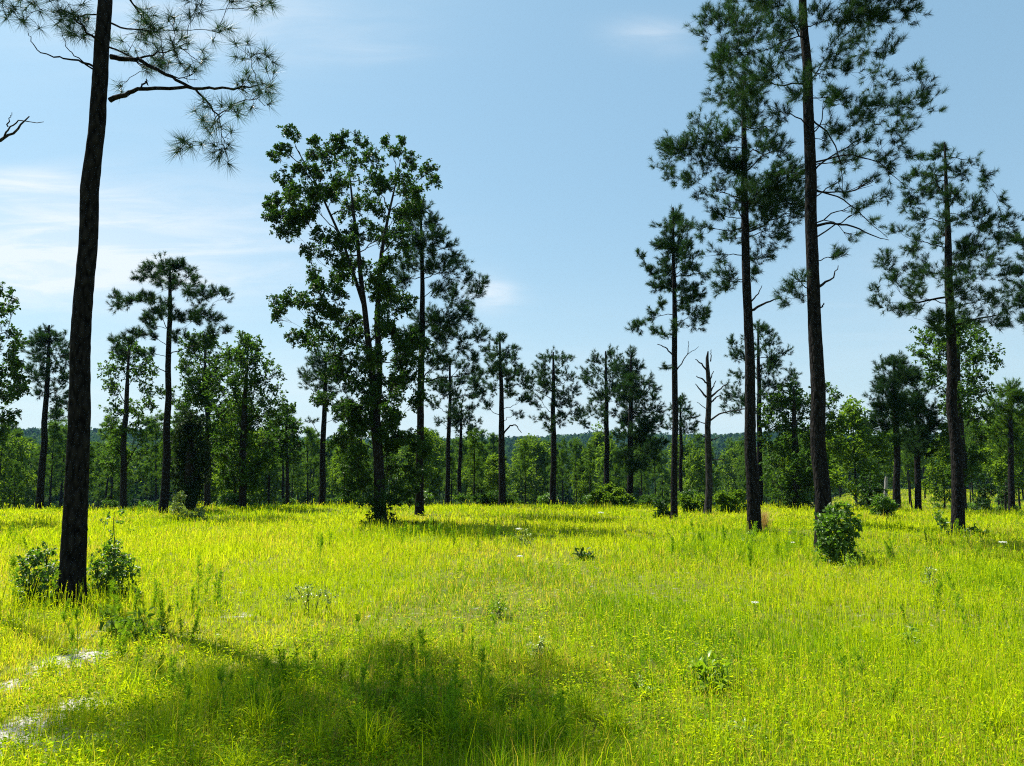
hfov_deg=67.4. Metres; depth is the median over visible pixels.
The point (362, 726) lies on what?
feathery weed
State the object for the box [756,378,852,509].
broadleaf tree
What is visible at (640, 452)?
forest pine
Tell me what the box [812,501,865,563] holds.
round bush
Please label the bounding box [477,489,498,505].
edge bush
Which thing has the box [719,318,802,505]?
pine tree
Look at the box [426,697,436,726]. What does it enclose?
feathery weed
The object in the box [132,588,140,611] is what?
feathery weed
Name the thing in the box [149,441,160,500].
forest pine
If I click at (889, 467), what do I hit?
forest tree
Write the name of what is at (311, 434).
forest pine
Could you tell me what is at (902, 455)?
forest pine
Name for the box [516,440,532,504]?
forest pine
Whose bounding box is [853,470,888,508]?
young tree
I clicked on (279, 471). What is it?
forest pine
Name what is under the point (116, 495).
forest tree
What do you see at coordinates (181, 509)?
shrub
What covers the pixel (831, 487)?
forest tree
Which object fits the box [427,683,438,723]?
feathery weed
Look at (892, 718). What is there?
grass clump
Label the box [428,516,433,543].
feathery weed
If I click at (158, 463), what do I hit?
forest pine
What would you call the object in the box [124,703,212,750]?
grass clump
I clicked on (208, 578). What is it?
feathery weed
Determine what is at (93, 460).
forest pine
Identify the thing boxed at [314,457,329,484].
forest pine
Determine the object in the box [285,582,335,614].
pale weed
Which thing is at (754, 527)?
feathery weed
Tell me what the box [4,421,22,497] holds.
forest pine
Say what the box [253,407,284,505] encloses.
forest pine
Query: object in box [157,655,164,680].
feathery weed
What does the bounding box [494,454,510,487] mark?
forest pine
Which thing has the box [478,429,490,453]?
forest pine
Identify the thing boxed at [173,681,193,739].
feathery weed
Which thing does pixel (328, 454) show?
forest tree
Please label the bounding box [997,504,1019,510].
edge bush
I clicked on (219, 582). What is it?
feathery weed
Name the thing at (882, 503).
shrub
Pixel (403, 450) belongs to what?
forest pine
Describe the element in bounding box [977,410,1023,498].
forest tree
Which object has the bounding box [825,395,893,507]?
forest tree
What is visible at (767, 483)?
forest pine
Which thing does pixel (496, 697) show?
grass clump
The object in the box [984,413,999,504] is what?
forest pine
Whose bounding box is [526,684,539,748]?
feathery weed
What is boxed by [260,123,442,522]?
oak tree
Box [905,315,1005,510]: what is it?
broadleaf tree
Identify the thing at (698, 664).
young plant
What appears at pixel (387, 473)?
forest pine
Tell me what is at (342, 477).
forest tree
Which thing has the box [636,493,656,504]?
edge bush
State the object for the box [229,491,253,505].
edge bush
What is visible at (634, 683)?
pale weed
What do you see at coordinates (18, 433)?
forest pine
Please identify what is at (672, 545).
feathery weed
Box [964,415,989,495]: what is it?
forest tree
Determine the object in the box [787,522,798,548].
feathery weed
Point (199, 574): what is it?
feathery weed
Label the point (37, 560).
shrub
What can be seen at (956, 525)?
feathery weed
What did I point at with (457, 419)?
pine tree
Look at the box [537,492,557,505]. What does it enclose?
edge bush
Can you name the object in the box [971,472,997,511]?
young tree
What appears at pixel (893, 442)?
forest pine
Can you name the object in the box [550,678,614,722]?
grass clump
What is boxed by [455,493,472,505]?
edge bush
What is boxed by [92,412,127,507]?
forest pine
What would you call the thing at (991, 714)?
grass clump
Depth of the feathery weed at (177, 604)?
8.44 m
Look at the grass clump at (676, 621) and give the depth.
8.40 m
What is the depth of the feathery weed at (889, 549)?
14.30 m
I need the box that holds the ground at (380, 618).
[0,442,1023,765]
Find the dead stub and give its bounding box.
[884,476,887,497]
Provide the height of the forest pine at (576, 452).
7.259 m
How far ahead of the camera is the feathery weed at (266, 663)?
5.58 m
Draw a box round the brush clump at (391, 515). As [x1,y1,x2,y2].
[360,505,434,524]
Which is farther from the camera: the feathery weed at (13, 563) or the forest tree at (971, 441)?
the forest tree at (971, 441)
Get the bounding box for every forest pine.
[0,425,16,474]
[0,428,27,505]
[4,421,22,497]
[6,461,27,507]
[8,443,30,504]
[27,406,67,506]
[27,436,35,473]
[28,451,50,496]
[35,420,66,508]
[45,420,67,506]
[45,448,63,493]
[89,441,103,507]
[89,442,103,490]
[91,447,117,508]
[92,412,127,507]
[97,451,132,495]
[102,428,120,499]
[111,459,134,490]
[130,415,162,501]
[138,408,171,502]
[138,448,162,501]
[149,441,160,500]
[151,441,171,485]
[160,428,176,496]
[170,401,191,506]
[170,456,183,491]
[212,422,230,494]
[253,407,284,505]
[276,403,304,506]
[276,427,306,492]
[279,455,303,498]
[291,461,305,502]
[296,426,326,504]
[298,425,319,504]
[310,458,328,504]
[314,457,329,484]
[331,423,347,487]
[336,445,349,488]
[366,443,382,488]
[383,449,399,504]
[387,448,398,493]
[400,441,409,472]
[430,429,444,504]
[437,436,444,504]
[440,465,456,493]
[441,438,458,502]
[444,453,457,503]
[453,437,470,492]
[463,427,485,494]
[468,443,489,493]
[469,454,486,494]
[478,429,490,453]
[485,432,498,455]
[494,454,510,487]
[514,446,526,502]
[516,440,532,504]
[542,438,550,457]
[545,454,565,504]
[547,448,562,500]
[550,458,562,484]
[556,437,574,505]
[557,449,572,503]
[564,437,581,503]
[567,441,584,504]
[577,443,585,503]
[582,441,598,494]
[598,457,612,487]
[610,446,625,488]
[620,458,635,492]
[633,433,650,497]
[633,446,656,501]
[634,450,646,488]
[635,442,647,498]
[635,468,652,494]
[644,452,663,493]
[650,449,670,498]
[668,447,682,479]
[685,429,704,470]
[698,446,721,493]
[699,438,725,495]
[716,436,741,486]
[733,435,746,503]
[736,447,746,492]
[737,457,746,493]
[762,450,774,501]
[762,458,773,504]
[762,463,772,503]
[798,438,805,505]
[868,435,888,497]
[887,415,906,508]
[899,434,912,504]
[901,440,913,508]
[920,446,929,498]
[964,419,979,500]
[966,442,973,502]
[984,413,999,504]
[1006,408,1021,508]
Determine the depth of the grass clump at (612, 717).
4.93 m
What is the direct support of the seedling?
on the ground at (380, 618)
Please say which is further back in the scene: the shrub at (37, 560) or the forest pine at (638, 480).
the forest pine at (638, 480)
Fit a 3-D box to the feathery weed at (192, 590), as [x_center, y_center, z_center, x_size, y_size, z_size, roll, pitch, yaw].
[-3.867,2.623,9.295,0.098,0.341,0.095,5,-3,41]
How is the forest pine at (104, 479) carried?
on the ground at (380, 618)
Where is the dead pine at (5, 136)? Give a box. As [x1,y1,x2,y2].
[0,115,41,141]
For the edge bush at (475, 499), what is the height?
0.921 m
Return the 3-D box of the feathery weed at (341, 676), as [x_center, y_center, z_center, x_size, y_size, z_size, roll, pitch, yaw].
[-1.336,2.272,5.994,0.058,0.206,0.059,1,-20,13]
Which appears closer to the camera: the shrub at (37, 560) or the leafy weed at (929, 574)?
the shrub at (37, 560)
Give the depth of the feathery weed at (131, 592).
9.77 m
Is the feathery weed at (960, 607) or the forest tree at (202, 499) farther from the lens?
the forest tree at (202, 499)
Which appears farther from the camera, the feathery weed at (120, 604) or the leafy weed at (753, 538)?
the leafy weed at (753, 538)
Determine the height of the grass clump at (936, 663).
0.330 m
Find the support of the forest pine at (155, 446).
on the ground at (380, 618)
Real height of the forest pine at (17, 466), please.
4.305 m
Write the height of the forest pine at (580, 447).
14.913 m
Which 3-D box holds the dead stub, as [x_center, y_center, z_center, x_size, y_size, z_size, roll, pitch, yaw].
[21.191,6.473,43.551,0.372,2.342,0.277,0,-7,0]
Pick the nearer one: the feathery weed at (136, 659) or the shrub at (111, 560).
the feathery weed at (136, 659)
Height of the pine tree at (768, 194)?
13.609 m
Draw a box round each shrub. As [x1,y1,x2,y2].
[9,541,59,604]
[86,508,140,601]
[169,490,206,520]
[587,481,635,505]
[652,497,670,518]
[677,492,712,512]
[712,488,746,512]
[869,493,899,517]
[932,510,991,535]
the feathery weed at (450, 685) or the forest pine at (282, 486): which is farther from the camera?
the forest pine at (282, 486)
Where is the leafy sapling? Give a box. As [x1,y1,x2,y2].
[89,603,171,644]
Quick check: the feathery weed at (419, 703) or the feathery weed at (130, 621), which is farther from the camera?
the feathery weed at (130, 621)
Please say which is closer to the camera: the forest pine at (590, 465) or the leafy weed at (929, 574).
the leafy weed at (929, 574)
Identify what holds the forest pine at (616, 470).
on the ground at (380, 618)
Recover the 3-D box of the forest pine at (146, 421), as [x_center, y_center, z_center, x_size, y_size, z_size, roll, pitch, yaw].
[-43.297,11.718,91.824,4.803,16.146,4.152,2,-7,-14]
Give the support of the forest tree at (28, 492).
on the ground at (380, 618)
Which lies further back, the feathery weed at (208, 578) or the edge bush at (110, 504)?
the edge bush at (110, 504)
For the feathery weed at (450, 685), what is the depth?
4.67 m
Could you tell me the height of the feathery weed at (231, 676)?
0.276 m
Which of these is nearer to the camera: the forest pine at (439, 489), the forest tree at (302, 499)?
the forest tree at (302, 499)
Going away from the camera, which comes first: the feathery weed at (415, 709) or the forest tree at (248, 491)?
the feathery weed at (415, 709)
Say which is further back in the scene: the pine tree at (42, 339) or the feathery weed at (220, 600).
the pine tree at (42, 339)
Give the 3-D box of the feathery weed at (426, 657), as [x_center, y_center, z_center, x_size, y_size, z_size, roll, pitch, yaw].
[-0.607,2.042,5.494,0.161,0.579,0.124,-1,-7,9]
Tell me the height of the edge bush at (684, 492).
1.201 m
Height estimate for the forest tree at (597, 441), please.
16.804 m
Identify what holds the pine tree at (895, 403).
on the ground at (380, 618)
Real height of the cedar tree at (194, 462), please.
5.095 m
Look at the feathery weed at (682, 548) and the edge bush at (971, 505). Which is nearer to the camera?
the feathery weed at (682, 548)
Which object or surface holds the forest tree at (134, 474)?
on the ground at (380, 618)
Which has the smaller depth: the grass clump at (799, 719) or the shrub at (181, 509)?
the grass clump at (799, 719)
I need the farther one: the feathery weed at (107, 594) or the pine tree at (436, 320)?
the pine tree at (436, 320)
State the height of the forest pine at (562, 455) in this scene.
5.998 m
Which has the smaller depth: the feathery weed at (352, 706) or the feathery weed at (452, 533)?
the feathery weed at (352, 706)
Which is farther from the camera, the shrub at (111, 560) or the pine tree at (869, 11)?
the pine tree at (869, 11)
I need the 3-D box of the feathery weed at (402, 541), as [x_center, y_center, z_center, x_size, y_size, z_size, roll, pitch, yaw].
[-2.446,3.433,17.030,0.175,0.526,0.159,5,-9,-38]
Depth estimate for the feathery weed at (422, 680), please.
4.99 m
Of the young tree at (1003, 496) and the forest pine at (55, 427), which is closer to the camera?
the young tree at (1003, 496)
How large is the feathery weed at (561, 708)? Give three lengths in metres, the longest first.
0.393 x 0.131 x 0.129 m
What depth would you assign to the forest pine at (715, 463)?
100.25 m
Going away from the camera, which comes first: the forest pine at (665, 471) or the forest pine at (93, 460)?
the forest pine at (665, 471)
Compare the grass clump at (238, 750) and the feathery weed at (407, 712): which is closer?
the grass clump at (238, 750)
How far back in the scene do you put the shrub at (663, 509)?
28.66 m
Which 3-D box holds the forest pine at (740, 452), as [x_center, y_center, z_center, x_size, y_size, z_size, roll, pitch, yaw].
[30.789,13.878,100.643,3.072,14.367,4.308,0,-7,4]
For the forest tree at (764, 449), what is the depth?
143.10 m
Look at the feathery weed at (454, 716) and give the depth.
4.50 m
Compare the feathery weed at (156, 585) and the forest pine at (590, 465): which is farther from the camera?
the forest pine at (590, 465)
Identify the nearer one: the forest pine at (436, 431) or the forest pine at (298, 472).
the forest pine at (298, 472)
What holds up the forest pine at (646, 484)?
on the ground at (380, 618)
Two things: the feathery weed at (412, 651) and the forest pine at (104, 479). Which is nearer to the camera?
the feathery weed at (412, 651)
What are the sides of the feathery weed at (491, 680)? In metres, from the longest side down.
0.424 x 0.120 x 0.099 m
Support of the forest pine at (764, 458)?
on the ground at (380, 618)
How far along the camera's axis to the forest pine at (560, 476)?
56.83 m
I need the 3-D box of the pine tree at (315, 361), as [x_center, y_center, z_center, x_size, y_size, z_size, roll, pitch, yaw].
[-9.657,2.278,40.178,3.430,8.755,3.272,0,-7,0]
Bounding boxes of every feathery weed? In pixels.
[7,526,22,550]
[7,554,24,606]
[43,570,59,613]
[60,610,76,651]
[65,598,70,614]
[65,628,79,673]
[73,607,82,656]
[95,636,104,679]
[103,584,113,607]
[109,579,119,617]
[113,602,121,620]
[114,589,122,622]
[114,615,133,660]
[124,585,135,602]
[130,646,145,678]
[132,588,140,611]
[135,622,145,653]
[138,590,147,625]
[149,579,160,607]
[149,610,160,649]
[151,595,156,612]
[152,667,157,693]
[155,587,166,617]
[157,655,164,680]
[159,611,165,625]
[160,591,165,619]
[163,604,171,633]
[164,654,177,693]
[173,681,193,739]
[176,600,183,622]
[176,667,187,699]
[189,586,195,607]
[190,621,197,643]
[194,555,203,601]
[194,606,200,628]
[201,563,212,610]
[211,570,222,607]
[214,662,231,732]
[217,589,223,615]
[225,670,233,693]
[243,676,261,718]
[245,681,257,723]
[259,656,269,697]
[268,673,286,713]
[276,648,288,682]
[292,642,301,699]
[312,649,321,689]
[317,539,323,566]
[336,661,344,684]
[343,684,369,746]
[343,708,355,743]
[354,613,363,648]
[356,662,370,708]
[359,666,366,695]
[359,716,365,743]
[363,708,383,755]
[364,681,377,711]
[381,688,389,715]
[382,687,391,716]
[389,656,404,697]
[399,527,405,546]
[399,695,420,739]
[406,690,420,740]
[407,664,424,725]
[408,640,414,662]
[413,672,428,727]
[417,629,433,697]
[417,699,424,721]
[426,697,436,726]
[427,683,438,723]
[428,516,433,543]
[434,681,454,751]
[440,677,465,714]
[447,706,459,753]
[449,657,459,709]
[450,529,455,546]
[451,671,462,720]
[459,623,466,656]
[466,690,477,739]
[468,635,475,661]
[474,647,487,709]
[476,534,479,549]
[476,664,485,699]
[485,659,498,714]
[488,597,499,649]
[495,524,499,546]
[498,690,506,718]
[513,717,528,749]
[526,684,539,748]
[551,687,569,746]
[670,535,674,553]
[680,526,687,567]
[721,525,725,541]
[746,545,752,566]
[748,521,757,551]
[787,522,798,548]
[833,635,854,701]
[850,645,876,708]
[884,538,897,561]
[885,531,897,555]
[889,678,900,708]
[900,604,904,619]
[934,579,942,612]
[945,572,962,607]
[954,518,958,534]
[955,591,967,631]
[960,529,966,552]
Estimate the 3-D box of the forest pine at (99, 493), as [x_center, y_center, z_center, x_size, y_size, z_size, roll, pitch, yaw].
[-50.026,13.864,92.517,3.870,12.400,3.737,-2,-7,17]
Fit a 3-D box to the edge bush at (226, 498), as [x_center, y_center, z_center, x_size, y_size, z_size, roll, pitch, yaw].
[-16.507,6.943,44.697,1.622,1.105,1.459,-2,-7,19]
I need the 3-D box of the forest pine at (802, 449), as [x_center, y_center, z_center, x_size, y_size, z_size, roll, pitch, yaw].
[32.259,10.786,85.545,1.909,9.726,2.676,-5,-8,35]
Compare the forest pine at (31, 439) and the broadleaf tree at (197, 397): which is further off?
the forest pine at (31, 439)
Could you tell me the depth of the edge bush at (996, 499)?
70.01 m
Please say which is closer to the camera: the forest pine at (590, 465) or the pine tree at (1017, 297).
the pine tree at (1017, 297)
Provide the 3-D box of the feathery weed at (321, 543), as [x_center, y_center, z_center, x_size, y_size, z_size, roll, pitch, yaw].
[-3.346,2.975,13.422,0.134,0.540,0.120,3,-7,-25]
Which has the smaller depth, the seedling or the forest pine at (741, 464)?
the seedling
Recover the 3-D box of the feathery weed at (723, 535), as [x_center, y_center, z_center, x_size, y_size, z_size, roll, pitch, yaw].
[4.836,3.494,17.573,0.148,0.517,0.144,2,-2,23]
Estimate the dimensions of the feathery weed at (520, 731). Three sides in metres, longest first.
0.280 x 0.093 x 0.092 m
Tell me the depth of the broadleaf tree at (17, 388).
27.25 m
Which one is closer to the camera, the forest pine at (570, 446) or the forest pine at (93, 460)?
the forest pine at (570, 446)
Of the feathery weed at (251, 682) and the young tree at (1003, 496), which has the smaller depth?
the feathery weed at (251, 682)
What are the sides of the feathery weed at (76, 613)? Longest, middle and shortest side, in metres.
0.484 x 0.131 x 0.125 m
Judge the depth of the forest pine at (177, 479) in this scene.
77.86 m
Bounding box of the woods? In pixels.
[4,426,1023,508]
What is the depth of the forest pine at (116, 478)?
71.01 m
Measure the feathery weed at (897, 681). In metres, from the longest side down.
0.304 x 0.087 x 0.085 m
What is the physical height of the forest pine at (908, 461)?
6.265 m
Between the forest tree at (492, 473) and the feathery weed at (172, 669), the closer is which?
the feathery weed at (172, 669)
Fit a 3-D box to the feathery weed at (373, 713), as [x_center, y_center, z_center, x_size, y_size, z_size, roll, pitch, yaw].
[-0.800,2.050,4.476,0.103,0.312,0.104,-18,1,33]
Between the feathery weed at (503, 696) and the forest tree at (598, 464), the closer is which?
the feathery weed at (503, 696)
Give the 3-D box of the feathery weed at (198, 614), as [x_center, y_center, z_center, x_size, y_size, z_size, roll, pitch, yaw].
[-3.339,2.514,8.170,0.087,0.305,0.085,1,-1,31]
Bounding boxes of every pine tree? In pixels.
[0,0,288,609]
[19,323,69,509]
[97,334,164,507]
[105,251,234,514]
[296,348,356,505]
[387,192,491,515]
[424,354,487,506]
[442,397,483,500]
[467,331,540,506]
[526,345,586,505]
[567,342,624,484]
[607,345,670,501]
[623,204,713,519]
[646,74,821,533]
[664,392,701,502]
[683,0,951,547]
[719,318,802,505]
[860,350,927,512]
[865,141,1023,532]
[899,381,946,510]
[978,377,1023,510]
[1003,230,1023,331]
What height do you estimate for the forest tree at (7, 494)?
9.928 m
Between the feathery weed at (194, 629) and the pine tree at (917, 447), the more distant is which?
the pine tree at (917, 447)
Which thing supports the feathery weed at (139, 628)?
on the ground at (380, 618)
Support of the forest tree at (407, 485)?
on the ground at (380, 618)
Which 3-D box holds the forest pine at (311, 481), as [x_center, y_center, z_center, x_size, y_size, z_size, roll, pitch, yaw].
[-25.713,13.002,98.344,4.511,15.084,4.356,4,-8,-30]
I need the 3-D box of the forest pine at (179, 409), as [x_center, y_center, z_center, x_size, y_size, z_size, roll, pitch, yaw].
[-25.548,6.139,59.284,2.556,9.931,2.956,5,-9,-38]
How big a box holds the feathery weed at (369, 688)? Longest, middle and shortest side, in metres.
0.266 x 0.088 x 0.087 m
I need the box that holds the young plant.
[685,650,732,696]
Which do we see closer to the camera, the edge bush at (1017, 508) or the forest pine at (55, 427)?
the edge bush at (1017, 508)
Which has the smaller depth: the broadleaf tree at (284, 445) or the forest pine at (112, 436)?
the broadleaf tree at (284, 445)
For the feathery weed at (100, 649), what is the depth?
6.24 m
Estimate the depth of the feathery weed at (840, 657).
5.50 m
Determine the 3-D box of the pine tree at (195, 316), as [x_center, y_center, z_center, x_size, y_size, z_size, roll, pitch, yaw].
[-14.466,-0.033,32.117,6.376,11.384,4.082,-5,-8,34]
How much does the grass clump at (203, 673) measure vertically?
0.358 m
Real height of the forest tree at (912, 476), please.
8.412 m
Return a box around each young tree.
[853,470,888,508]
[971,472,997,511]
[996,477,1015,510]
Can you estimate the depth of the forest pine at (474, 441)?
46.13 m
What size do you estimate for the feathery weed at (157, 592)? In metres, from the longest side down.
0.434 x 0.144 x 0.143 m
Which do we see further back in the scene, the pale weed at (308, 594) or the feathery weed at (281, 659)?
the pale weed at (308, 594)
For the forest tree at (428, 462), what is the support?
on the ground at (380, 618)
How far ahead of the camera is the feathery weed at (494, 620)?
7.12 m
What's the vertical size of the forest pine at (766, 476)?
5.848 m
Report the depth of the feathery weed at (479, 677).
5.44 m
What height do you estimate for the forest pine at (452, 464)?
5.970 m
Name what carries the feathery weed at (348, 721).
on the ground at (380, 618)
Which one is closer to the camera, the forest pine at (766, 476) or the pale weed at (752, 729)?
the pale weed at (752, 729)
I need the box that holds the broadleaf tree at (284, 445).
[265,411,306,504]
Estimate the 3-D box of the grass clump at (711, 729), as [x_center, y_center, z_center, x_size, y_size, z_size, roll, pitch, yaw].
[1.172,2.032,4.515,0.614,0.340,0.645,5,-8,-34]
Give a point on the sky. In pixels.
(541, 120)
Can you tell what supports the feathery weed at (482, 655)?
on the ground at (380, 618)
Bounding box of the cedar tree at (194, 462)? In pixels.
[160,405,216,510]
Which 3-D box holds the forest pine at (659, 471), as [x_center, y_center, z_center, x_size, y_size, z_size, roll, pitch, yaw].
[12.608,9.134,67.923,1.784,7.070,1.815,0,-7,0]
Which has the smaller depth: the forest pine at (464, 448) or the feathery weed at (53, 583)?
the feathery weed at (53, 583)
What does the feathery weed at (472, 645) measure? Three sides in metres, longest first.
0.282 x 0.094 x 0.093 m
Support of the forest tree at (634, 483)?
on the ground at (380, 618)
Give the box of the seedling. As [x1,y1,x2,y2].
[572,547,595,559]
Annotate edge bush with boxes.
[101,499,119,508]
[141,502,154,507]
[155,500,172,507]
[217,493,238,507]
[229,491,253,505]
[281,497,296,505]
[325,498,332,505]
[333,490,358,506]
[408,488,433,503]
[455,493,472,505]
[470,493,489,505]
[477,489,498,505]
[506,495,521,505]
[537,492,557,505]
[581,493,590,504]
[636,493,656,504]
[664,497,670,503]
[677,487,703,497]
[932,503,946,509]
[968,502,978,510]
[994,496,1007,505]
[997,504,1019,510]
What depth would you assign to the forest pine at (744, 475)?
72.98 m
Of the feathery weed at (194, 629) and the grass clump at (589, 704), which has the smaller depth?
the grass clump at (589, 704)
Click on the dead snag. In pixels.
(709, 395)
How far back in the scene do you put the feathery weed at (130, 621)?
6.80 m
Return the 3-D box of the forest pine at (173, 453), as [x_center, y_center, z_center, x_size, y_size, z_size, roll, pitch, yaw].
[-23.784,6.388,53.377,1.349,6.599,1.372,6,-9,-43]
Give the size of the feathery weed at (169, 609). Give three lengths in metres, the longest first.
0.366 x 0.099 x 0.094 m
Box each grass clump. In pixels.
[25,641,82,674]
[105,657,165,700]
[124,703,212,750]
[175,652,235,692]
[187,725,284,765]
[208,680,309,737]
[280,702,350,757]
[304,691,428,764]
[401,688,504,752]
[462,668,518,717]
[506,696,595,752]
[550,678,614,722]
[586,693,642,733]
[647,703,773,759]
[667,614,686,628]
[745,505,779,530]
[745,649,788,676]
[770,697,833,738]
[814,591,839,605]
[847,691,934,739]
[853,619,881,639]
[897,644,969,681]
[926,678,1023,735]
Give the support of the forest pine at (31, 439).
on the ground at (380, 618)
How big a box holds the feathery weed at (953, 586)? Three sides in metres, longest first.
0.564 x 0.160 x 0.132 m
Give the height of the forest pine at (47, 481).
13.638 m
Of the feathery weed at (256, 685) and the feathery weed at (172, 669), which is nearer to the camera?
the feathery weed at (256, 685)
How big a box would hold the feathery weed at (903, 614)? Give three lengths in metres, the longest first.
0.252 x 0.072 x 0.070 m
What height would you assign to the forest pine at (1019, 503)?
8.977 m
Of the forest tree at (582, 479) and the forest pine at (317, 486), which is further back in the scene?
the forest pine at (317, 486)
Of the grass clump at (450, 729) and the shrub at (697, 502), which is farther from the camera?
the shrub at (697, 502)
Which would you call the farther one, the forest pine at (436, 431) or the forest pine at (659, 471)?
the forest pine at (436, 431)
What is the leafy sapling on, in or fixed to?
on the ground at (380, 618)
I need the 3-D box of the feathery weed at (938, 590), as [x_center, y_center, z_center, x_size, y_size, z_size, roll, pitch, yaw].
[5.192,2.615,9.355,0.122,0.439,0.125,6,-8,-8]
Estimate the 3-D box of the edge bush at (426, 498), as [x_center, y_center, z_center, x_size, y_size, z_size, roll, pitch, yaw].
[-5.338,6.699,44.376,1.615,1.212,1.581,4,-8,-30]
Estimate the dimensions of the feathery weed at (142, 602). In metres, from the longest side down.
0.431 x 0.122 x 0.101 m
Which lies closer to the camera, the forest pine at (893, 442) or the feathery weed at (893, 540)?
the feathery weed at (893, 540)
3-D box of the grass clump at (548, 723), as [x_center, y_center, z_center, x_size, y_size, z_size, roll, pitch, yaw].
[0.219,2.068,4.658,0.631,0.346,0.602,-1,-7,8]
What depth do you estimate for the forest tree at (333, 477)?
72.82 m
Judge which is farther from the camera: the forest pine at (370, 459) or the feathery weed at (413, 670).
the forest pine at (370, 459)
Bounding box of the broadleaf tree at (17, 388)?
[0,281,32,439]
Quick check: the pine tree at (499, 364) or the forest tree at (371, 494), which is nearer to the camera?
the pine tree at (499, 364)
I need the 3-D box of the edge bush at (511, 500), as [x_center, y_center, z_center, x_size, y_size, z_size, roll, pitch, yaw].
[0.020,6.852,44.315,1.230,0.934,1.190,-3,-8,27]
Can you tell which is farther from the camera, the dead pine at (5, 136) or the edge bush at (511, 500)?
the edge bush at (511, 500)
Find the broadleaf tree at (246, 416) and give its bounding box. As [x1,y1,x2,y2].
[200,330,296,509]
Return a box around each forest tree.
[0,431,36,509]
[19,437,47,505]
[90,433,141,507]
[127,454,143,505]
[195,417,226,506]
[202,421,232,498]
[204,386,265,494]
[211,429,270,499]
[247,427,285,505]
[280,450,337,505]
[309,439,339,505]
[326,444,365,495]
[332,455,373,505]
[334,430,373,504]
[387,448,405,506]
[398,468,411,501]
[406,427,437,488]
[415,428,445,505]
[443,437,490,504]
[461,441,490,497]
[478,452,510,495]
[505,433,556,504]
[505,437,546,504]
[567,457,596,503]
[581,421,617,489]
[591,435,636,503]
[621,447,646,499]
[652,433,714,503]
[670,446,721,505]
[714,442,745,503]
[756,441,773,476]
[763,428,813,506]
[778,442,799,482]
[805,448,843,492]
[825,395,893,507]
[849,434,872,469]
[880,449,901,479]
[891,428,926,489]
[921,434,950,508]
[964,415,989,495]
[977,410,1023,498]
[1005,429,1023,499]
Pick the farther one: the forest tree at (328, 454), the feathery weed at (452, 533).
the forest tree at (328, 454)
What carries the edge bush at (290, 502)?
on the ground at (380, 618)
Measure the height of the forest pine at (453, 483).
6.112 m
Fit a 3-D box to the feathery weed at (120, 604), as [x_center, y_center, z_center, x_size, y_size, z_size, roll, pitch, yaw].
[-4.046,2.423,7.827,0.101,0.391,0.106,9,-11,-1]
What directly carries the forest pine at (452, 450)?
on the ground at (380, 618)
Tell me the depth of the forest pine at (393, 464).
52.09 m
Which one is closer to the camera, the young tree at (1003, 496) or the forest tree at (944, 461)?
the young tree at (1003, 496)
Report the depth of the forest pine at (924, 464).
88.76 m
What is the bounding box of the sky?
[0,0,1023,439]
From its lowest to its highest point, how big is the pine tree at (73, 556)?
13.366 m
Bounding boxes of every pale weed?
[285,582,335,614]
[628,673,663,698]
[688,717,779,741]
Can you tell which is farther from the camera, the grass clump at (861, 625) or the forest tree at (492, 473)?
the forest tree at (492, 473)
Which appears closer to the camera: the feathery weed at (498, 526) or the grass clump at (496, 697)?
the grass clump at (496, 697)
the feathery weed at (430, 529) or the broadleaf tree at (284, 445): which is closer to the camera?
the feathery weed at (430, 529)
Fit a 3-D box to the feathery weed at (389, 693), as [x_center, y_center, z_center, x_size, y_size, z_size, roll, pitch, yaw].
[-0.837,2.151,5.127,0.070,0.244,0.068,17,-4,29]
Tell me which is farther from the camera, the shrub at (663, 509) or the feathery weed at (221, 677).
the shrub at (663, 509)
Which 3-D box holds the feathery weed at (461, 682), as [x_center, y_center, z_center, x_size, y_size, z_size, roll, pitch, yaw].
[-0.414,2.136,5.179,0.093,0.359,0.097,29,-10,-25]
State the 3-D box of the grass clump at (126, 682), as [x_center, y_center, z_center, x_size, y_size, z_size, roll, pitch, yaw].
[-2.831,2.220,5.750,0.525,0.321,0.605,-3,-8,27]
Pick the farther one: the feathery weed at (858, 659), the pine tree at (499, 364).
the pine tree at (499, 364)
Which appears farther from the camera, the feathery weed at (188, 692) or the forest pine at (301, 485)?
the forest pine at (301, 485)
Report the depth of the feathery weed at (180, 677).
5.58 m
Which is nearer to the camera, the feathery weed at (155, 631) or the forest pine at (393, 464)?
the feathery weed at (155, 631)
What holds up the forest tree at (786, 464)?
on the ground at (380, 618)
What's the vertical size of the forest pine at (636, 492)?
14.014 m
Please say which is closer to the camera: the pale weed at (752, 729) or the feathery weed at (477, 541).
the pale weed at (752, 729)
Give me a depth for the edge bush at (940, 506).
61.11 m
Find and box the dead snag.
[695,351,744,514]
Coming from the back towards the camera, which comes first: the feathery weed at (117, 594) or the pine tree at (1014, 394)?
the pine tree at (1014, 394)
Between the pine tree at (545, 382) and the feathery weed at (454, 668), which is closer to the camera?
the feathery weed at (454, 668)
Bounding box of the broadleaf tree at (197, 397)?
[170,328,232,506]
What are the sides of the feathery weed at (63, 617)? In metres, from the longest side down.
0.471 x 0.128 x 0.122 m
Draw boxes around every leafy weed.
[486,592,508,618]
[514,527,535,547]
[528,634,550,659]
[740,528,761,546]
[838,553,858,568]
[895,623,923,649]
[920,565,938,585]
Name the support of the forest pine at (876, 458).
on the ground at (380, 618)
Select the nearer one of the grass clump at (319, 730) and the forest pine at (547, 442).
the grass clump at (319, 730)
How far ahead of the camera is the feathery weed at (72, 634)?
6.29 m
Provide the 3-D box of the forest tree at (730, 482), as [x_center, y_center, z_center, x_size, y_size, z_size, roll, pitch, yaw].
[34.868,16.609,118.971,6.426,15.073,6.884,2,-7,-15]

